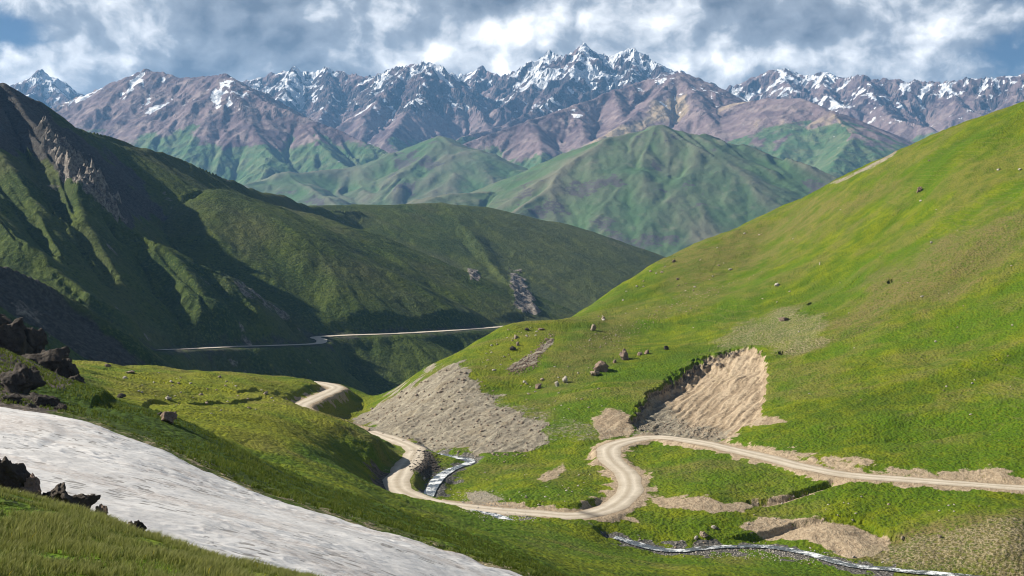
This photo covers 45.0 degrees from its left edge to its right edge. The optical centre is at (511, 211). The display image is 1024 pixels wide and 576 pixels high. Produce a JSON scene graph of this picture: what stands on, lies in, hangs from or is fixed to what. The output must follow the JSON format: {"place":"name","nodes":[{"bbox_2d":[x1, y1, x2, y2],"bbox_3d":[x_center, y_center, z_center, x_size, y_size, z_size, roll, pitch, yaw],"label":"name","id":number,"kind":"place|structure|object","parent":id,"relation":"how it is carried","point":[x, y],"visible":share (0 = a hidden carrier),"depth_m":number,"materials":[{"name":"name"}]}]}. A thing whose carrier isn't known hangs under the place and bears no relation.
{"place":"outdoors","nodes":[
{"label":"outdoors","id":0,"kind":"place"},
{"bbox_2d":[10,69,84,107],"bbox_3d":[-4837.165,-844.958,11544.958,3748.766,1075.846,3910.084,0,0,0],"label":"mountain","id":1,"kind":"structure","parent":0,"point":[41,85],"depth_m":11765.86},
{"bbox_2d":[0,266,176,368],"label":"dark slope","id":2,"kind":"structure","parent":0,"point":[80,330],"depth_m":650.93,"materials":[{"name":"green plant"}]},
{"bbox_2d":[0,485,324,575],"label":"foreground slope","id":3,"kind":"structure","parent":0,"point":[14,504],"depth_m":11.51,"materials":[{"name":"green plant"}]},
{"bbox_2d":[0,456,30,491],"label":"front rock","id":4,"kind":"object","parent":3,"relation":"on","point":[13,475],"visible":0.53,"depth_m":14.47,"materials":[{"name":"black stone"}]},
{"bbox_2d":[20,473,42,496],"bbox_3d":[-5.619,3.325,14.485,0.423,0.474,0.302,0,0,11],"label":"front rock","id":5,"kind":"object","parent":3,"relation":"on","point":[32,483],"visible":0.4,"depth_m":14.47,"materials":[{"name":"grey stone"}]},
{"bbox_2d":[42,482,67,501],"bbox_3d":[-5.346,3.393,14.469,0.271,0.420,0.402,0,0,-32],"label":"front rock","id":6,"kind":"object","parent":3,"relation":"on","point":[58,490],"visible":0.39,"depth_m":14.42,"materials":[{"name":"grey stone"}]},
{"bbox_2d":[61,493,100,509],"bbox_3d":[-5.084,3.438,14.484,0.380,0.344,0.480,0,0,15],"label":"front rock","id":7,"kind":"object","parent":3,"relation":"on","point":[82,499],"visible":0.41,"depth_m":14.38,"materials":[{"name":"black stone"}]},
{"bbox_2d":[95,504,107,513],"bbox_3d":[-4.841,3.569,14.454,0.208,0.315,0.304,0,0,-26],"label":"front rock","id":8,"kind":"object","parent":3,"relation":"on","point":[101,507],"visible":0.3,"depth_m":14.38,"materials":[{"name":"grey stone"}]},
{"bbox_2d":[131,520,146,531],"bbox_3d":[-4.387,3.732,14.456,0.264,0.275,0.272,0,0,1],"label":"front rock","id":9,"kind":"object","parent":3,"relation":"on","point":[138,523],"visible":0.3,"depth_m":14.39,"materials":[{"name":"black stone"}]},
{"bbox_2d":[0,83,372,395],"bbox_3d":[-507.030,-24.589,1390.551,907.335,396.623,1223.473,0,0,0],"label":"mountainside","id":10,"kind":"structure","parent":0,"point":[80,217],"depth_m":1012.22,"materials":[{"name":"green plant"}]},
{"bbox_2d":[51,69,387,184],"bbox_3d":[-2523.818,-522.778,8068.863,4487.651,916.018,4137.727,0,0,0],"label":"mountain","id":11,"kind":"structure","parent":0,"point":[226,126],"depth_m":7590.60,"materials":[{"name":"grey stone"}]},
{"bbox_2d":[0,347,579,575],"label":"gully slope","id":12,"kind":"structure","parent":0,"point":[175,430],"depth_m":101.37,"materials":[{"name":"green plant"}]},
{"bbox_2d":[0,393,22,402],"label":"crag","id":13,"kind":"structure","parent":12,"relation":"on","point":[15,397],"depth_m":97.08,"materials":[{"name":"grey stone"}]},
{"bbox_2d":[0,317,33,355],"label":"crag","id":14,"kind":"structure","parent":12,"relation":"on","point":[13,337],"depth_m":148.28,"materials":[{"name":"grey stone"}]},
{"bbox_2d":[0,362,46,393],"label":"crag","id":15,"kind":"structure","parent":12,"relation":"on","point":[23,378],"depth_m":104.23,"materials":[{"name":"grey stone"}]},
{"bbox_2d":[25,403,36,407],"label":"crag","id":16,"kind":"structure","parent":12,"relation":"on","point":[30,405],"depth_m":96.17,"materials":[{"name":"grey stone"}]},
{"bbox_2d":[24,325,48,353],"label":"crag","id":17,"kind":"structure","parent":12,"relation":"on","point":[36,340],"depth_m":152.69,"materials":[{"name":"grey stone"}]},
{"bbox_2d":[26,392,60,405],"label":"crag","id":18,"kind":"structure","parent":12,"relation":"on","point":[39,399],"depth_m":98.95,"materials":[{"name":"grey stone"}]},
{"bbox_2d":[21,346,71,371],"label":"crag","id":19,"kind":"structure","parent":12,"relation":"on","point":[51,359],"depth_m":144.82,"materials":[{"name":"grey stone"}]},
{"bbox_2d":[53,403,66,410],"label":"crag","id":20,"kind":"structure","parent":12,"relation":"on","point":[61,406],"depth_m":97.06,"materials":[{"name":"grey stone"}]},
{"bbox_2d":[55,357,79,378],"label":"crag","id":21,"kind":"structure","parent":12,"relation":"on","point":[67,368],"depth_m":141.84,"materials":[{"name":"grey stone"}]},
{"bbox_2d":[69,374,85,383],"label":"crag","id":22,"kind":"structure","parent":12,"relation":"on","point":[78,377],"depth_m":140.06,"materials":[{"name":"grey stone"}]},
{"bbox_2d":[160,411,177,423],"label":"boulder","id":23,"kind":"object","parent":12,"relation":"on","point":[170,417],"visible":0.95,"depth_m":114.66,"materials":[{"name":"grey stone"}]},
{"bbox_2d":[0,407,521,575],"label":"snowfield","id":24,"kind":"structure","parent":12,"relation":"on","point":[150,487],"depth_m":48.58,"materials":[{"name":"white snow"}]},
{"bbox_2d":[295,381,343,409],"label":"dirt road","id":25,"kind":"structure","parent":0,"point":[307,402],"depth_m":444.09,"materials":[{"name":"beige soil"}]},
{"bbox_2d":[158,326,501,349],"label":"dirt road","id":26,"kind":"structure","parent":0,"point":[319,339],"depth_m":1093.85,"materials":[{"name":"beige soil"}]},
{"bbox_2d":[124,141,576,394],"bbox_3d":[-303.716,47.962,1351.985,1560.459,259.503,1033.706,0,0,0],"label":"spur","id":27,"kind":"structure","parent":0,"point":[312,274],"depth_m":1250.69,"materials":[{"name":"green plant"}]},
{"bbox_2d":[243,61,498,152],"bbox_3d":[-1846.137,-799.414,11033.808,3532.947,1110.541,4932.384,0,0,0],"label":"mountain","id":28,"kind":"structure","parent":0,"point":[395,109],"depth_m":10272.85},
{"bbox_2d":[244,136,527,205],"bbox_3d":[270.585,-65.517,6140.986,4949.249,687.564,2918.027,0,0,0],"label":"hill","id":29,"kind":"structure","parent":0,"point":[436,166],"depth_m":6150.62,"materials":[{"name":"green plant"}]},
{"bbox_2d":[424,453,474,496],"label":"stream","id":30,"kind":"structure","parent":0,"point":[434,483],"depth_m":306.81,"materials":[{"name":"liquid"}]},
{"bbox_2d":[350,359,551,457],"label":"scree slope","id":31,"kind":"structure","parent":0,"point":[415,432],"depth_m":383.41,"materials":[{"name":"beige gravel"}]},
{"bbox_2d":[361,367,546,461],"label":"rubble","id":32,"kind":"object","parent":31,"relation":"on","point":[435,414],"visible":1,"depth_m":376.12,"materials":[{"name":"grey stone"}]},
{"bbox_2d":[309,202,665,312],"bbox_3d":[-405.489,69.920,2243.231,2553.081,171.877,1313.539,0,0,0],"label":"hill","id":33,"kind":"structure","parent":0,"point":[574,268],"depth_m":2033.35,"materials":[{"name":"green plant"}]},
{"bbox_2d":[471,509,511,519],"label":"stream","id":34,"kind":"structure","parent":0,"point":[498,516],"depth_m":250.80,"materials":[{"name":"liquid"}]},
{"bbox_2d":[0,0,1023,94],"label":"sky","id":35,"kind":"structure","parent":0,"point":[87,45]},
{"bbox_2d":[72,360,1023,575],"bbox_3d":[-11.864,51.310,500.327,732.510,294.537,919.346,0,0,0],"label":"valley meadow","id":36,"kind":"structure","parent":0,"point":[326,441],"depth_m":259.54,"materials":[{"name":"green plant"}]},
{"bbox_2d":[0,314,12,325],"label":"crag","id":37,"kind":"structure","parent":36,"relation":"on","point":[4,319],"depth_m":160.69,"materials":[{"name":"grey stone"}]},
{"bbox_2d":[117,393,125,397],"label":"boulder","id":38,"kind":"object","parent":36,"relation":"on","point":[121,395],"visible":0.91,"depth_m":251.01,"materials":[{"name":"grey stone"}]},
{"bbox_2d":[409,450,442,478],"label":"rubble","id":39,"kind":"object","parent":36,"relation":"on","point":[429,465],"visible":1,"depth_m":314.34,"materials":[{"name":"grey stone"}]},
{"bbox_2d":[457,489,536,520],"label":"gravel","id":40,"kind":"structure","parent":36,"relation":"on","point":[490,505],"depth_m":262.01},
{"bbox_2d":[700,531,708,537],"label":"boulder","id":41,"kind":"object","parent":36,"relation":"on","point":[703,534],"visible":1,"depth_m":246.02,"materials":[{"name":"beige stone"}]},
{"bbox_2d":[659,544,857,564],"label":"gravel","id":42,"kind":"structure","parent":36,"relation":"on","point":[773,551],"depth_m":238.12,"materials":[{"name":"grey gravel"}]},
{"bbox_2d":[456,43,717,143],"bbox_3d":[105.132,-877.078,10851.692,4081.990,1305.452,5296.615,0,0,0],"label":"mountain","id":43,"kind":"structure","parent":0,"point":[550,81],"depth_m":10770.36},
{"bbox_2d":[462,72,747,168],"bbox_3d":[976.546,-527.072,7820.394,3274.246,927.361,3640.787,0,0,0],"label":"mountain","id":44,"kind":"structure","parent":0,"point":[684,102],"depth_m":7988.77,"materials":[{"name":"stone"}]},
{"bbox_2d":[406,125,837,256],"bbox_3d":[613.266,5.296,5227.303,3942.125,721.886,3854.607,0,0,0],"label":"hill","id":45,"kind":"structure","parent":0,"point":[664,190],"depth_m":4510.38,"materials":[{"name":"green plant"}]},
{"bbox_2d":[357,101,1023,471],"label":"hillside","id":46,"kind":"structure","parent":0,"point":[897,369],"depth_m":438.54,"materials":[{"name":"green plant"}]},
{"bbox_2d":[505,334,554,374],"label":"rubble","id":47,"kind":"object","parent":46,"relation":"on","point":[529,365],"visible":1,"depth_m":448.38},
{"bbox_2d":[535,383,541,388],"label":"boulder","id":48,"kind":"object","parent":46,"relation":"on","point":[538,385],"visible":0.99,"depth_m":414.56,"materials":[{"name":"grey stone"}]},
{"bbox_2d":[590,371,599,375],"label":"boulder","id":49,"kind":"object","parent":46,"relation":"on","point":[594,373],"visible":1,"depth_m":420.66,"materials":[{"name":"grey stone"}]},
{"bbox_2d":[593,361,608,371],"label":"boulder","id":50,"kind":"object","parent":46,"relation":"on","point":[602,366],"visible":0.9,"depth_m":424.55,"materials":[{"name":"grey stone"}]},
{"bbox_2d":[619,348,628,359],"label":"boulder","id":51,"kind":"object","parent":46,"relation":"on","point":[623,354],"visible":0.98,"depth_m":440.89,"materials":[{"name":"beige stone"}]},
{"bbox_2d":[576,278,743,348],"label":"rubble","id":52,"kind":"object","parent":46,"relation":"on","point":[653,317],"visible":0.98,"depth_m":514.55,"materials":[{"name":"grey stone"}]},
{"bbox_2d":[628,345,771,440],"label":"landslide scar","id":53,"kind":"object","parent":46,"relation":"on","point":[726,392],"visible":0.94,"depth_m":383.16},
{"bbox_2d":[633,419,722,440],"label":"rubble","id":54,"kind":"object","parent":53,"relation":"on","point":[640,429],"visible":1,"depth_m":351.40,"materials":[{"name":"stone"}]},
{"bbox_2d":[778,317,788,320],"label":"boulder","id":55,"kind":"object","parent":46,"relation":"on","point":[782,318],"visible":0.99,"depth_m":460.49,"materials":[{"name":"beige stone"}]},
{"bbox_2d":[368,431,1023,518],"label":"dirt road","id":56,"kind":"structure","parent":0,"point":[628,493],"depth_m":284.95,"materials":[{"name":"beige soil"}]},
{"bbox_2d":[614,536,981,575],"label":"stream","id":57,"kind":"structure","parent":0,"point":[803,552],"depth_m":237.92,"materials":[{"name":"liquid"}]},
{"bbox_2d":[718,98,914,177],"bbox_3d":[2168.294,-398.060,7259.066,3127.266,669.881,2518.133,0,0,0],"label":"mountain","id":58,"kind":"structure","parent":0,"point":[826,140],"depth_m":7226.26,"materials":[{"name":"green plant"}]},
{"bbox_2d":[726,68,1023,141],"bbox_3d":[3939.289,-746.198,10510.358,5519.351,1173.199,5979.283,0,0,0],"label":"mountain","id":59,"kind":"structure","parent":0,"point":[914,110],"depth_m":10265.59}
]}

